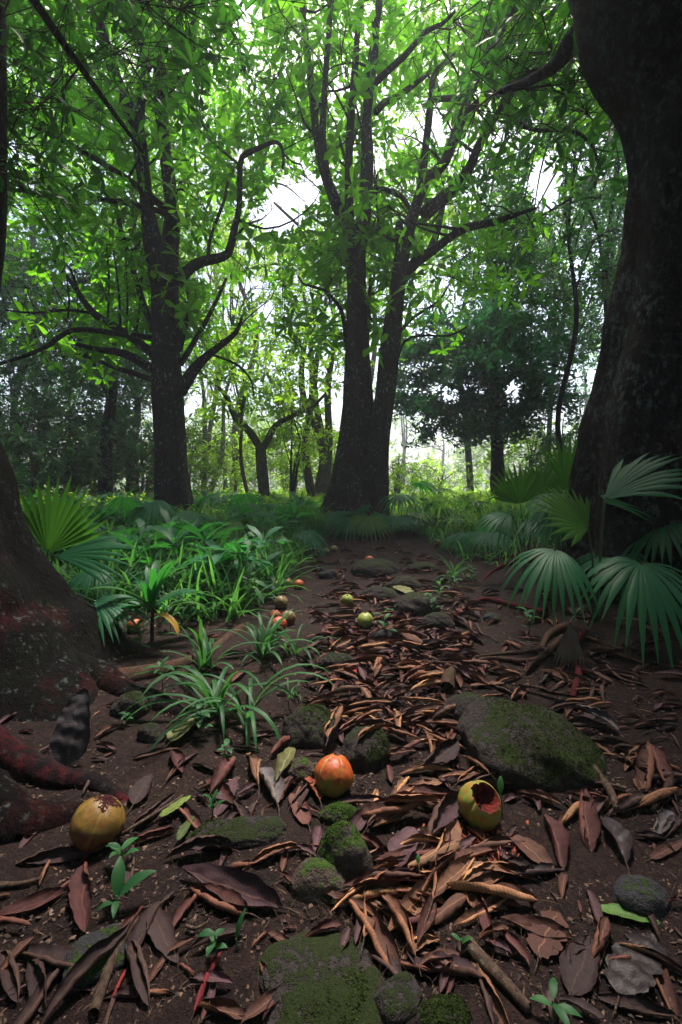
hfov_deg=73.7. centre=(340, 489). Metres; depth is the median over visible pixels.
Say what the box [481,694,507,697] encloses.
fallen leaf
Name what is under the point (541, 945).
fallen leaf
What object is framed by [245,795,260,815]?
fallen leaf
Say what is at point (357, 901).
fallen leaf
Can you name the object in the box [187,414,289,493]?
leafy shrub
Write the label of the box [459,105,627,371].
woodland tree
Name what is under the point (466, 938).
seedling
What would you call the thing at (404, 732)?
fallen leaf
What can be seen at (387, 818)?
fallen leaf
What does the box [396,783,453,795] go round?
fallen leaf
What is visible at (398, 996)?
stone
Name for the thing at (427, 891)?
fallen leaf
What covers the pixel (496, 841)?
fallen leaf
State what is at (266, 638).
strap plant
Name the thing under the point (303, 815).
fallen leaf
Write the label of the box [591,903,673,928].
fallen leaf
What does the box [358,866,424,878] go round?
fallen leaf
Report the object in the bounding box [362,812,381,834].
fallen leaf
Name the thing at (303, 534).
fan palm
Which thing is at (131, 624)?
fruit
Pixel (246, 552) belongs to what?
fan palm
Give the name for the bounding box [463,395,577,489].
leafy shrub
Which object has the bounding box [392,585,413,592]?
fallen leaf
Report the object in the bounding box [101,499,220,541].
fern
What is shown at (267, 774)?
fallen leaf
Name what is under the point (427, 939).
fallen leaf
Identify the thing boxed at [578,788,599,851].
fallen leaf
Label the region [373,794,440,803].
fallen leaf
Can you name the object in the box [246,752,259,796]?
fallen leaf
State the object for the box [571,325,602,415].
tree
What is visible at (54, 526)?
fan palm
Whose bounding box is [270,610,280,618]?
fruit
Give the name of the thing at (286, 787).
fallen leaf
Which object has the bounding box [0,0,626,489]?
sky
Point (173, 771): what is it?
fallen leaf
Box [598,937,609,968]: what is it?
fallen leaf
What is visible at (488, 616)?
stone
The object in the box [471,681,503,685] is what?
fallen leaf
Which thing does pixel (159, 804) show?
fallen leaf
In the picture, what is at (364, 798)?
fallen leaf
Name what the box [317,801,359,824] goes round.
stone
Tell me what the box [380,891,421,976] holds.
fallen leaf
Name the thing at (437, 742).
fallen leaf
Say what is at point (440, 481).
leafy shrub
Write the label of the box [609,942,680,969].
fallen leaf
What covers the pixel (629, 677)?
fallen leaf
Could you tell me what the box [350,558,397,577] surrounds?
stone
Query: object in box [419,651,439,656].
fallen leaf
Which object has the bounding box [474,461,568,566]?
fan palm
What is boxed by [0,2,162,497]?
tall tree
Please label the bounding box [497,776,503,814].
seedling
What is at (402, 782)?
fallen leaf
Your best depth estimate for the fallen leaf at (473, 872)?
0.92 m
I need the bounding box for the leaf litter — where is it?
[0,539,681,1023]
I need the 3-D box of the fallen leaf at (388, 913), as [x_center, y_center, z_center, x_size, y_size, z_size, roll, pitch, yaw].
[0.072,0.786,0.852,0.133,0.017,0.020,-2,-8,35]
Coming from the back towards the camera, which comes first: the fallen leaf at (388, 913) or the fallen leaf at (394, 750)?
the fallen leaf at (394, 750)
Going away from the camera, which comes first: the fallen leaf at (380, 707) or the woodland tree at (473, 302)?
the fallen leaf at (380, 707)
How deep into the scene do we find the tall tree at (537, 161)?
15.79 m
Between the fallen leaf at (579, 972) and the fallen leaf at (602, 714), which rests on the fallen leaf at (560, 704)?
the fallen leaf at (602, 714)
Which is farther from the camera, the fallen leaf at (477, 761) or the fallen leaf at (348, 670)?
the fallen leaf at (348, 670)
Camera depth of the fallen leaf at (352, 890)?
0.86 m
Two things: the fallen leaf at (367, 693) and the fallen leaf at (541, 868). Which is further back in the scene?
the fallen leaf at (367, 693)
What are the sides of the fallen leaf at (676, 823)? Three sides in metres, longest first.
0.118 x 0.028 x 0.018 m
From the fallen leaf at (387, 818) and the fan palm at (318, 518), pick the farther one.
the fan palm at (318, 518)
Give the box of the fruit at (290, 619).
[281,610,295,624]
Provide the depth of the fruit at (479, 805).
1.07 m
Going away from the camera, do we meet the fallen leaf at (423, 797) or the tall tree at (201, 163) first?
the fallen leaf at (423, 797)
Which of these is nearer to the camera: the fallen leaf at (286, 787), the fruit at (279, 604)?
the fallen leaf at (286, 787)
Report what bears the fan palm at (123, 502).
on the ground at (578, 870)
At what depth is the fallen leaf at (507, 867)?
0.94 m
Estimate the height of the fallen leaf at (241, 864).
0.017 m
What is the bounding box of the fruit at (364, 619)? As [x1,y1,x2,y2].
[357,612,372,627]
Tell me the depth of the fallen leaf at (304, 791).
1.16 m
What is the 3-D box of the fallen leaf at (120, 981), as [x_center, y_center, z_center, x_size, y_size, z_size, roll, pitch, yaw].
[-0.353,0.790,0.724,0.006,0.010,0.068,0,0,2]
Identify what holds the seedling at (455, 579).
on the ground at (578, 870)
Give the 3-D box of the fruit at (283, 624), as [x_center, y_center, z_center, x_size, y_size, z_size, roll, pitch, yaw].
[-0.341,0.740,2.497,0.082,0.082,0.085,0,0,27]
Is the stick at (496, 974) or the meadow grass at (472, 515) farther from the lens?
the meadow grass at (472, 515)
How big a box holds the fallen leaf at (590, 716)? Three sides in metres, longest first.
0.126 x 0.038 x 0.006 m
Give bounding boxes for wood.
[20,414,580,491]
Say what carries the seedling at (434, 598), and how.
on the ground at (578, 870)
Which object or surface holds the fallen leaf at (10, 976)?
on the ground at (578, 870)
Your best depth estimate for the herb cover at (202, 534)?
3.66 m
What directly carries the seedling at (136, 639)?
on the ground at (578, 870)
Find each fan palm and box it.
[18,474,152,647]
[23,511,137,556]
[61,553,145,596]
[76,497,162,554]
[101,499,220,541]
[103,528,185,565]
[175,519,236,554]
[195,536,283,557]
[213,505,332,555]
[309,509,342,529]
[313,510,372,536]
[327,511,398,540]
[350,481,454,524]
[352,515,432,534]
[387,512,445,537]
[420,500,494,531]
[437,526,528,559]
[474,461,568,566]
[502,453,681,668]
[520,435,577,551]
[575,523,681,580]
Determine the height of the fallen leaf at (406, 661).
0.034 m
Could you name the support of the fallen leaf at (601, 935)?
on the fallen leaf at (579, 972)
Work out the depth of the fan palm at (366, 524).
6.26 m
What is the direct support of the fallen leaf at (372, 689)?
on the leaf litter
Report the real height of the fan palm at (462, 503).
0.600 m
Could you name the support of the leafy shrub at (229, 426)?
on the ground at (578, 870)
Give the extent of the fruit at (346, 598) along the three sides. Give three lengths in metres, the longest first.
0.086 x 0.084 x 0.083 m
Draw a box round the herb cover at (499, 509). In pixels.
[390,502,539,530]
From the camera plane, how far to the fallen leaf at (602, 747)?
1.36 m
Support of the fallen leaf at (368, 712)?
on the leaf litter
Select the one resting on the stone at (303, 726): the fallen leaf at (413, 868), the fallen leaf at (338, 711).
the fallen leaf at (338, 711)
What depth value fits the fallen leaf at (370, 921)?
0.83 m
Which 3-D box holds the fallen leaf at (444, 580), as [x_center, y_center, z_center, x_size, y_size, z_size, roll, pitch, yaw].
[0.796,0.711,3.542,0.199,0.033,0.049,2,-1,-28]
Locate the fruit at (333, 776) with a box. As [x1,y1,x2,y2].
[314,751,353,797]
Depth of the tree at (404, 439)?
33.98 m
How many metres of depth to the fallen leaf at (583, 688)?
1.75 m
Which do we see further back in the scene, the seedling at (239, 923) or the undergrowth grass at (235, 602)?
the undergrowth grass at (235, 602)
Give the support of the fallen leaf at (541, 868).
on the ground at (578, 870)
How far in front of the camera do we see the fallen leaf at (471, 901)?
0.87 m
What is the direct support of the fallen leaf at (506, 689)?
on the ground at (578, 870)
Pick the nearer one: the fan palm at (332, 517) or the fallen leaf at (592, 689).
the fallen leaf at (592, 689)
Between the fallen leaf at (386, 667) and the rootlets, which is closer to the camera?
the rootlets
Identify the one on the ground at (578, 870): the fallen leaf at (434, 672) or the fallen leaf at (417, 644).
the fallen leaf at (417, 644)
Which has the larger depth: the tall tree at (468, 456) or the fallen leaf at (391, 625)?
the tall tree at (468, 456)
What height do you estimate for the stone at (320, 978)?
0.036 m
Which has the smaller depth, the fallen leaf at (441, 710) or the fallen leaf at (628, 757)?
the fallen leaf at (628, 757)
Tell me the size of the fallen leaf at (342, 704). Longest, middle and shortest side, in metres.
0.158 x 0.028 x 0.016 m
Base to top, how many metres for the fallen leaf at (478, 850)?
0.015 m
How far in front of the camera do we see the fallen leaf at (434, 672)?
1.86 m
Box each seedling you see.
[97,856,155,918]
[105,837,138,857]
[120,712,132,724]
[130,620,150,654]
[139,657,176,691]
[159,601,179,631]
[177,599,197,625]
[190,703,212,738]
[197,928,226,958]
[203,789,224,819]
[216,738,237,759]
[235,908,245,950]
[372,608,397,631]
[416,854,419,870]
[424,592,441,611]
[434,578,449,600]
[448,571,462,588]
[451,933,471,950]
[467,565,478,583]
[486,553,494,567]
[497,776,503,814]
[516,607,540,631]
[529,977,581,1023]
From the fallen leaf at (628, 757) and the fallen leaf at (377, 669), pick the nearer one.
the fallen leaf at (628, 757)
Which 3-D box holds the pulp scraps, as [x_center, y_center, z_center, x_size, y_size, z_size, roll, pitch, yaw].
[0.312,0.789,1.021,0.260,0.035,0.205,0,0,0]
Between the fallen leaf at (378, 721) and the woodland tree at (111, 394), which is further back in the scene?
the woodland tree at (111, 394)
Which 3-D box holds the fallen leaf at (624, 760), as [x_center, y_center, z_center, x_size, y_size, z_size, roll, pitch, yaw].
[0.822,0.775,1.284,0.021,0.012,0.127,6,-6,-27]
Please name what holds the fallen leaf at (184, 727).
on the ground at (578, 870)
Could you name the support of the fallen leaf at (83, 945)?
on the ground at (578, 870)
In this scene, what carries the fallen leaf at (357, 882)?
on the fallen leaf at (390, 874)
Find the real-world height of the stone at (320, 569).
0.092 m
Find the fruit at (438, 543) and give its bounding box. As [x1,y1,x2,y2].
[435,539,442,545]
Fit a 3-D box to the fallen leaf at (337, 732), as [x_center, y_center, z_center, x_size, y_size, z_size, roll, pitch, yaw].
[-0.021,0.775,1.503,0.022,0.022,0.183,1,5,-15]
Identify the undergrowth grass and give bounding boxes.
[21,495,343,629]
[392,503,554,566]
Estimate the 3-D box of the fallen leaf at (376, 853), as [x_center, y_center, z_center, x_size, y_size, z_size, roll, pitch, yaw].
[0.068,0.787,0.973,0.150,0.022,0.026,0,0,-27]
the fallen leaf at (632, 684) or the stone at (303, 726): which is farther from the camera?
the fallen leaf at (632, 684)
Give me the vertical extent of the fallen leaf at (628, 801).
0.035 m
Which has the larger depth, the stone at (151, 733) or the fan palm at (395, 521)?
the fan palm at (395, 521)
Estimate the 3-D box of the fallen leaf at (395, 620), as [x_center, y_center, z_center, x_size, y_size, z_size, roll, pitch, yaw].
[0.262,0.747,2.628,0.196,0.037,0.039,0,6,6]
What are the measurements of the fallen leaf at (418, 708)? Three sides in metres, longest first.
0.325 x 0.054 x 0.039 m
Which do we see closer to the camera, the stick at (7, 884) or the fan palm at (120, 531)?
the stick at (7, 884)
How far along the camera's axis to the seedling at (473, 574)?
3.54 m
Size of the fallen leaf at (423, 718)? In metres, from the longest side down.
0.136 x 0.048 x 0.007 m
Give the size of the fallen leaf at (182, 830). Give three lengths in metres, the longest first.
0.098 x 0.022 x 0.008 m
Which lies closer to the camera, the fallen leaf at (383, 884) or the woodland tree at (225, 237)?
the fallen leaf at (383, 884)
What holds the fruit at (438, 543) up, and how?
on the ground at (578, 870)
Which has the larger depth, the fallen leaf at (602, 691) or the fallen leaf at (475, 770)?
the fallen leaf at (602, 691)
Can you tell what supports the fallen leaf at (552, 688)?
on the ground at (578, 870)
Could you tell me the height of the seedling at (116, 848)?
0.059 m
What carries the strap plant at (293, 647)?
on the ground at (578, 870)
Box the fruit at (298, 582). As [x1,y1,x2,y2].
[293,579,303,589]
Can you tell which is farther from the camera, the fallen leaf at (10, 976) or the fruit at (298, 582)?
the fruit at (298, 582)
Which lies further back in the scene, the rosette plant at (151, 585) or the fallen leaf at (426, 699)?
the rosette plant at (151, 585)
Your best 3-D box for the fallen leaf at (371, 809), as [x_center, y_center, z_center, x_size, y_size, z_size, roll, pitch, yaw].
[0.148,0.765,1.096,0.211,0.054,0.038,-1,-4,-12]
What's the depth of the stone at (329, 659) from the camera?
2.00 m
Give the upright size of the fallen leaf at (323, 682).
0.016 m
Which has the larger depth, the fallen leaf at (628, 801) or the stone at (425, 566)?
the stone at (425, 566)
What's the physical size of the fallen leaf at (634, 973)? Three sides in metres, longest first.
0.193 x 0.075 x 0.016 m
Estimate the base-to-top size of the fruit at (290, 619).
0.086 m
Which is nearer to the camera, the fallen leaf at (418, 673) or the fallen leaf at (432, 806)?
the fallen leaf at (432, 806)
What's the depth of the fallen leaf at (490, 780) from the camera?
1.21 m
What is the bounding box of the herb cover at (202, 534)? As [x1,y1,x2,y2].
[20,484,325,607]
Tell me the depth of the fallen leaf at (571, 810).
1.09 m
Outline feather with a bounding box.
[49,688,89,765]
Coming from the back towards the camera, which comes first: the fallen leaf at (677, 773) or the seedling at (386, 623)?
the seedling at (386, 623)
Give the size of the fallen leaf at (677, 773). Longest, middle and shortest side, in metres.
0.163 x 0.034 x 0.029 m
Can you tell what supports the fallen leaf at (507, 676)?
on the fallen leaf at (480, 683)
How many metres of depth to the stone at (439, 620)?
2.49 m
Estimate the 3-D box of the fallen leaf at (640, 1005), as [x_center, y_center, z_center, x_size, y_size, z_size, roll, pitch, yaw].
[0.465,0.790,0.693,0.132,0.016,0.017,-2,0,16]
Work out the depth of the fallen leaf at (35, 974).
0.73 m
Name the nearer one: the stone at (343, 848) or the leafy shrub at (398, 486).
the stone at (343, 848)
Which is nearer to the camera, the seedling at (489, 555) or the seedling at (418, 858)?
the seedling at (418, 858)
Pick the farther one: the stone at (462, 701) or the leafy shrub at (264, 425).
the leafy shrub at (264, 425)
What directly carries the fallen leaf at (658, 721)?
on the ground at (578, 870)
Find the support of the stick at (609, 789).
on the ground at (578, 870)
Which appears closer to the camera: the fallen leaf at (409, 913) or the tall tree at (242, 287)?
the fallen leaf at (409, 913)
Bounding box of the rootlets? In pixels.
[137,708,605,1023]
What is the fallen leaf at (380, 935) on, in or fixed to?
on the ground at (578, 870)
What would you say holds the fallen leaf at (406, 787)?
on the fallen leaf at (434, 781)
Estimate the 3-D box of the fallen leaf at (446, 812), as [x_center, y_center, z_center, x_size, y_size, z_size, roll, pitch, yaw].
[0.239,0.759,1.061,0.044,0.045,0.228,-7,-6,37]
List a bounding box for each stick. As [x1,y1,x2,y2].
[0,876,43,888]
[88,916,139,1018]
[115,794,183,839]
[185,920,207,929]
[417,660,446,662]
[462,935,531,1014]
[476,623,498,641]
[592,764,619,812]
[601,660,642,684]
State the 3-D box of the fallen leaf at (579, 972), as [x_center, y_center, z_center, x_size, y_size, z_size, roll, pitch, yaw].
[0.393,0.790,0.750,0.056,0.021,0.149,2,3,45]
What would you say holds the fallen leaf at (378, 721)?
on the ground at (578, 870)
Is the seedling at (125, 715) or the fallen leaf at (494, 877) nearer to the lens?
the fallen leaf at (494, 877)
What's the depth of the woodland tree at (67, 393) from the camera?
15.24 m
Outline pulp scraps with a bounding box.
[422,819,528,861]
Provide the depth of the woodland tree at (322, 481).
13.12 m
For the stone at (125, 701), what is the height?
0.097 m
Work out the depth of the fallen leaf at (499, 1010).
0.70 m
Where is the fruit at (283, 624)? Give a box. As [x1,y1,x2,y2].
[271,616,286,631]
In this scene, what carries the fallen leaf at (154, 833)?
on the ground at (578, 870)
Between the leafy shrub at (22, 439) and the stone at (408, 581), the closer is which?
the stone at (408, 581)
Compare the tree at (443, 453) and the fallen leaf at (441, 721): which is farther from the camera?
the tree at (443, 453)
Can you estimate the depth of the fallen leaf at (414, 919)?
0.83 m
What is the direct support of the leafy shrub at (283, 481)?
on the ground at (578, 870)
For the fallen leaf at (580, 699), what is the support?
on the ground at (578, 870)
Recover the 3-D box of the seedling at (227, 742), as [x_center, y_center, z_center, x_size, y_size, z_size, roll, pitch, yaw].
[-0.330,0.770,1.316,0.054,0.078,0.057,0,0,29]
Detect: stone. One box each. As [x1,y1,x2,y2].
[109,690,151,718]
[136,722,164,743]
[185,815,287,850]
[257,929,383,1023]
[281,704,338,748]
[282,756,314,781]
[289,857,347,904]
[312,564,323,572]
[315,819,373,879]
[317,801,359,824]
[318,569,336,578]
[318,652,353,667]
[340,724,390,771]
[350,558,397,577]
[360,586,397,600]
[370,628,391,638]
[374,971,422,1023]
[387,575,421,587]
[393,591,440,615]
[407,562,438,571]
[415,993,472,1023]
[421,612,454,629]
[443,692,480,720]
[457,696,608,791]
[482,612,500,621]
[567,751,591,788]
[612,874,670,918]
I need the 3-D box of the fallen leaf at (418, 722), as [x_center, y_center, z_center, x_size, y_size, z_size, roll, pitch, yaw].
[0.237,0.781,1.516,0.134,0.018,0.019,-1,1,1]
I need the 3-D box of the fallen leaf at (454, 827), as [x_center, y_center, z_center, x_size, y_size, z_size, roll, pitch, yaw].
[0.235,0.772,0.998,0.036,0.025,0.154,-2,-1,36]
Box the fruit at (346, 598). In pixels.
[341,594,352,604]
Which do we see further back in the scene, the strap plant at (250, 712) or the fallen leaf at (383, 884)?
the strap plant at (250, 712)
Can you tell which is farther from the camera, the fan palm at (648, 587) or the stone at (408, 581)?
the stone at (408, 581)
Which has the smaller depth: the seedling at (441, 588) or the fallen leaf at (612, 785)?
the fallen leaf at (612, 785)
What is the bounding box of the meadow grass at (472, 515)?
[20,487,567,534]
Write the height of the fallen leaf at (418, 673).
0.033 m
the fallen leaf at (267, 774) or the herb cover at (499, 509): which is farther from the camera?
the herb cover at (499, 509)
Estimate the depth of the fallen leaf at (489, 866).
0.94 m
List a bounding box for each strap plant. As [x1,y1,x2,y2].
[71,557,143,605]
[127,665,295,739]
[150,664,337,751]
[166,618,265,672]
[208,609,316,666]
[262,615,340,662]
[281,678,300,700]
[433,554,471,580]
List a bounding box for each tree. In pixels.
[0,0,99,289]
[0,0,338,844]
[0,0,373,513]
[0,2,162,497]
[0,170,213,500]
[0,225,147,492]
[0,244,85,438]
[0,325,85,463]
[7,3,278,499]
[27,337,201,490]
[32,205,228,496]
[86,168,313,493]
[112,193,332,494]
[121,4,354,491]
[141,357,273,473]
[182,306,377,503]
[189,0,622,530]
[211,160,426,500]
[247,0,500,383]
[353,0,625,495]
[361,0,681,695]
[370,355,449,492]
[373,290,594,504]
[389,398,490,485]
[433,20,627,451]
[437,407,554,481]
[443,166,627,461]
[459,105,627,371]
[480,1,625,358]
[507,305,603,460]
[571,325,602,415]
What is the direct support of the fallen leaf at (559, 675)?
on the ground at (578, 870)
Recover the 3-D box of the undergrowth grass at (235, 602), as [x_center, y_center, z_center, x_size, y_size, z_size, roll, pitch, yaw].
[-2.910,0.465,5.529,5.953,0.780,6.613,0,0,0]
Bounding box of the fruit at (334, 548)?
[330,545,337,551]
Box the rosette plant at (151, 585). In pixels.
[87,560,208,641]
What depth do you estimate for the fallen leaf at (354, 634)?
2.38 m
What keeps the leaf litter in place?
on the ground at (578, 870)
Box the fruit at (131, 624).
[126,619,141,632]
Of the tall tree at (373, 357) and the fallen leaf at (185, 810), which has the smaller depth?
the fallen leaf at (185, 810)
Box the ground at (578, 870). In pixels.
[0,490,681,1023]
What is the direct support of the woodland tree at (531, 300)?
on the ground at (578, 870)
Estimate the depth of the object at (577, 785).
1.23 m
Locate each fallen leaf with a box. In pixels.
[0,887,69,916]
[0,950,19,1001]
[11,967,61,1023]
[15,847,86,865]
[20,943,113,974]
[25,951,46,1012]
[41,920,130,1023]
[62,923,127,995]
[68,861,91,931]
[83,828,141,861]
[111,965,128,998]
[114,892,165,982]
[123,793,175,838]
[124,855,134,892]
[125,940,149,1005]
[127,747,178,760]
[127,774,152,813]
[131,826,177,843]
[146,899,178,962]
[152,795,190,821]
[158,753,197,790]
[161,718,194,750]
[165,834,239,858]
[170,747,184,771]
[172,887,202,926]
[174,816,193,844]
[176,802,201,828]
[181,863,307,920]
[186,763,215,770]
[189,883,261,919]
[189,951,221,1022]
[196,778,232,791]
[198,755,235,804]
[205,779,239,808]
[213,776,238,819]
[225,806,239,818]
[229,860,255,868]
[234,799,252,816]
[242,841,301,869]
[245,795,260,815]
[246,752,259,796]
[259,767,284,816]
[263,733,289,759]
[273,747,295,786]
[274,777,298,812]
[287,782,315,816]
[289,793,311,835]
[304,776,322,808]
[305,694,338,705]
[310,678,342,685]
[311,695,346,705]
[316,631,331,635]
[320,699,356,704]
[323,624,355,628]
[323,664,358,669]
[323,890,387,926]
[324,705,343,746]
[326,684,369,694]
[327,612,357,617]
[328,882,412,904]
[329,636,350,651]
[330,711,342,743]
[331,703,370,718]
[331,878,371,910]
[334,715,363,737]
[334,869,425,892]
[335,667,359,674]
[340,794,382,803]
[341,703,380,715]
[343,870,388,885]
[344,633,370,635]
[346,697,391,706]
[348,808,367,830]
[349,899,399,964]
[352,723,393,747]
[354,595,377,599]
[354,712,374,718]
[355,682,371,697]
[355,709,382,720]
[356,640,388,647]
[357,681,378,696]
[358,718,407,741]
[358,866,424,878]
[359,720,394,726]
[359,831,388,852]
[360,885,377,954]
[361,791,434,815]
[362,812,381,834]
[366,867,405,887]
[369,845,386,860]
[370,609,396,613]
[370,646,393,652]
[370,662,401,674]
[371,899,392,918]
[373,615,401,622]
[373,656,382,670]
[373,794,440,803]
[373,810,409,826]
[374,639,395,645]
[374,664,381,676]
[374,704,385,714]
[374,844,435,861]
[374,886,439,904]
[377,616,406,620]
[377,907,417,927]
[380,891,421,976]
[381,725,418,737]
[382,886,421,913]
[384,716,424,732]
[384,746,416,756]
[385,864,412,868]
[387,826,418,866]
[388,624,411,626]
[388,877,432,930]
[389,703,443,724]
[391,645,422,652]
[391,776,408,794]
[391,853,422,863]
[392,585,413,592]
[393,709,401,726]
[396,659,422,665]
[396,782,418,792]
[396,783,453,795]
[398,738,423,750]
[399,655,431,659]
[399,763,453,773]
[399,849,432,855]
[400,833,451,844]
[400,933,438,958]
[401,633,422,643]
[401,697,444,703]
[401,950,495,983]
[402,640,433,647]
[402,870,441,881]
[403,720,430,725]
[405,887,445,903]
[406,856,419,883]
[407,670,430,679]
[408,739,458,752]
[408,840,460,867]
[409,662,445,671]
[409,907,440,924]
[411,677,440,689]
[413,739,459,768]
[415,670,443,678]
[417,777,448,784]
[417,894,436,942]
[418,716,431,734]
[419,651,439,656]
[419,844,464,899]
[419,865,428,907]
[420,730,466,749]
[421,791,460,849]
[422,709,453,715]
[422,718,457,724]
[423,661,444,671]
[424,730,435,752]
[426,801,438,807]
[427,820,461,861]
[427,857,447,911]
[427,891,471,925]
[429,829,450,891]
[431,852,474,893]
[432,702,455,718]
[434,579,451,582]
[437,632,443,647]
[439,771,480,776]
[440,662,461,692]
[444,728,456,736]
[445,846,502,863]
[446,880,559,904]
[450,765,484,788]
[454,894,507,925]
[458,754,495,779]
[458,771,514,790]
[460,879,478,923]
[461,862,494,880]
[461,871,504,891]
[465,953,509,1023]
[466,835,524,848]
[466,861,521,875]
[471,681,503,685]
[474,881,521,907]
[475,881,495,944]
[476,938,493,1023]
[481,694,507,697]
[487,861,537,879]
[491,684,512,693]
[494,672,520,684]
[500,914,578,939]
[502,862,565,878]
[507,834,558,876]
[511,685,528,699]
[512,684,545,688]
[526,910,568,972]
[537,689,577,697]
[539,669,590,685]
[540,668,551,682]
[543,814,568,873]
[549,699,585,708]
[550,679,566,690]
[559,937,599,1003]
[562,801,583,823]
[563,704,618,729]
[565,696,601,701]
[567,686,606,691]
[568,717,605,728]
[574,790,609,800]
[576,702,611,712]
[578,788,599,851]
[581,712,595,719]
[588,685,594,701]
[590,737,630,744]
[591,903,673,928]
[591,916,610,958]
[592,653,610,666]
[593,781,626,789]
[594,742,616,758]
[597,993,681,1017]
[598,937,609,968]
[599,792,632,812]
[600,685,604,701]
[600,815,632,874]
[601,648,641,656]
[604,791,647,816]
[604,933,667,1015]
[606,672,647,685]
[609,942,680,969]
[610,755,647,772]
[612,651,641,662]
[624,752,635,770]
[625,787,681,813]
[629,741,654,809]
[631,674,638,687]
[632,663,648,675]
[633,719,678,724]
[633,778,654,811]
[641,840,681,862]
[644,768,681,779]
[649,809,674,841]
[651,745,676,800]
[652,662,681,675]
[653,960,678,1023]
[659,777,677,810]
[662,814,681,837]
[670,794,680,815]
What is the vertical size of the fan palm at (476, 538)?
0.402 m
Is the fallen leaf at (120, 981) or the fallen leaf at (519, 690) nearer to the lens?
the fallen leaf at (120, 981)
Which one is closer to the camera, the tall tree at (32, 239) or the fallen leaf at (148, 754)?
the fallen leaf at (148, 754)
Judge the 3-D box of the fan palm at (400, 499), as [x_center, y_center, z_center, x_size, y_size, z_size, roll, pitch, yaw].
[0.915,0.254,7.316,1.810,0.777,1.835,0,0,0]
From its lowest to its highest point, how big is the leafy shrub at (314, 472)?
3.283 m
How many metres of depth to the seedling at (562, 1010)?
0.68 m
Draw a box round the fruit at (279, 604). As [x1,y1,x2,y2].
[274,596,287,608]
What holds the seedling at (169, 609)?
on the ground at (578, 870)
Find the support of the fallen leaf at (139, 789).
on the ground at (578, 870)
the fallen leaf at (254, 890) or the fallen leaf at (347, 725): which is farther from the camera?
the fallen leaf at (347, 725)
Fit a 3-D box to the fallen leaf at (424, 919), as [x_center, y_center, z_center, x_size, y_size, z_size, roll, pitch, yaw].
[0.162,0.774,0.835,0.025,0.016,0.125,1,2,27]
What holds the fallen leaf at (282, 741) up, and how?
on the ground at (578, 870)
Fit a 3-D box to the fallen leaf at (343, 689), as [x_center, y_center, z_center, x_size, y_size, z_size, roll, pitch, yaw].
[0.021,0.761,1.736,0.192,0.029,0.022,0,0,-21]
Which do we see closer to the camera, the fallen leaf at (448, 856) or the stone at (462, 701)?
the fallen leaf at (448, 856)
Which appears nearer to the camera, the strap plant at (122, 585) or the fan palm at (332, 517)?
the strap plant at (122, 585)
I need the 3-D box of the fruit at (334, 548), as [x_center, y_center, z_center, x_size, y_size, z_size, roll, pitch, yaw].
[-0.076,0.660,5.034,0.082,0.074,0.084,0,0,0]
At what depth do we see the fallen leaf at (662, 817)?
1.06 m
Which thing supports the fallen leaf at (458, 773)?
on the ground at (578, 870)
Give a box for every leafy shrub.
[0,376,131,504]
[4,378,152,501]
[15,394,152,496]
[48,397,225,497]
[126,411,277,494]
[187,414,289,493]
[188,403,287,489]
[237,409,338,493]
[245,375,338,500]
[245,401,340,490]
[269,413,419,494]
[389,449,441,496]
[389,457,488,496]
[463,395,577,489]
[511,412,582,491]
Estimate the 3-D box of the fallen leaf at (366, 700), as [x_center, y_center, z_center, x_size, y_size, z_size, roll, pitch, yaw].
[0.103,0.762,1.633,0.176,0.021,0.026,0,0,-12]
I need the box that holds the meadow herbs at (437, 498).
[20,487,557,515]
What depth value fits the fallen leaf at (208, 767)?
1.30 m
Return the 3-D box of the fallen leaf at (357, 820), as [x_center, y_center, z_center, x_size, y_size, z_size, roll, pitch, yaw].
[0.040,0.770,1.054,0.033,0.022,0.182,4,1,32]
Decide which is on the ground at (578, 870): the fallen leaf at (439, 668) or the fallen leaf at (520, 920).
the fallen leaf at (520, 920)
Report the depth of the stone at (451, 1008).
0.68 m
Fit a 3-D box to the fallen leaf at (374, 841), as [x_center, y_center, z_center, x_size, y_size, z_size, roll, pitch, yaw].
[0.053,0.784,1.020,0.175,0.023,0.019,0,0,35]
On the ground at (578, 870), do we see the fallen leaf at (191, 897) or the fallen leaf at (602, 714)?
the fallen leaf at (191, 897)
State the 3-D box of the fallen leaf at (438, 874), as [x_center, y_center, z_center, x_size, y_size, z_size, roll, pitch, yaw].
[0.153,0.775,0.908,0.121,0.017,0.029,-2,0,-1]
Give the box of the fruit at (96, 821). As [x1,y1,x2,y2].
[69,794,124,852]
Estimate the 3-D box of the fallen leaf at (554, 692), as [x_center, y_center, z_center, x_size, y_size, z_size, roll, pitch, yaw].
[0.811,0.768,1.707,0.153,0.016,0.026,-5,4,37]
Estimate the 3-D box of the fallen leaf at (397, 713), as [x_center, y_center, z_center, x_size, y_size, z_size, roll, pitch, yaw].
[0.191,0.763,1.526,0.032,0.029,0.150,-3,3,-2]
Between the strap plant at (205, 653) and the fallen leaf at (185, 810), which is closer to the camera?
the fallen leaf at (185, 810)
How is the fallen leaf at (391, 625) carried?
on the leaf litter
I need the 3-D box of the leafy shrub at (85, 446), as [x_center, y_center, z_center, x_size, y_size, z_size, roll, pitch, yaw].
[-8.224,-1.127,15.002,4.880,3.719,3.821,0,0,0]
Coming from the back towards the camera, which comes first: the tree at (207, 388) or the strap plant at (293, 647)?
the tree at (207, 388)
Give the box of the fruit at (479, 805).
[458,780,501,830]
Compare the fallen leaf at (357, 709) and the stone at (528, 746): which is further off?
the fallen leaf at (357, 709)

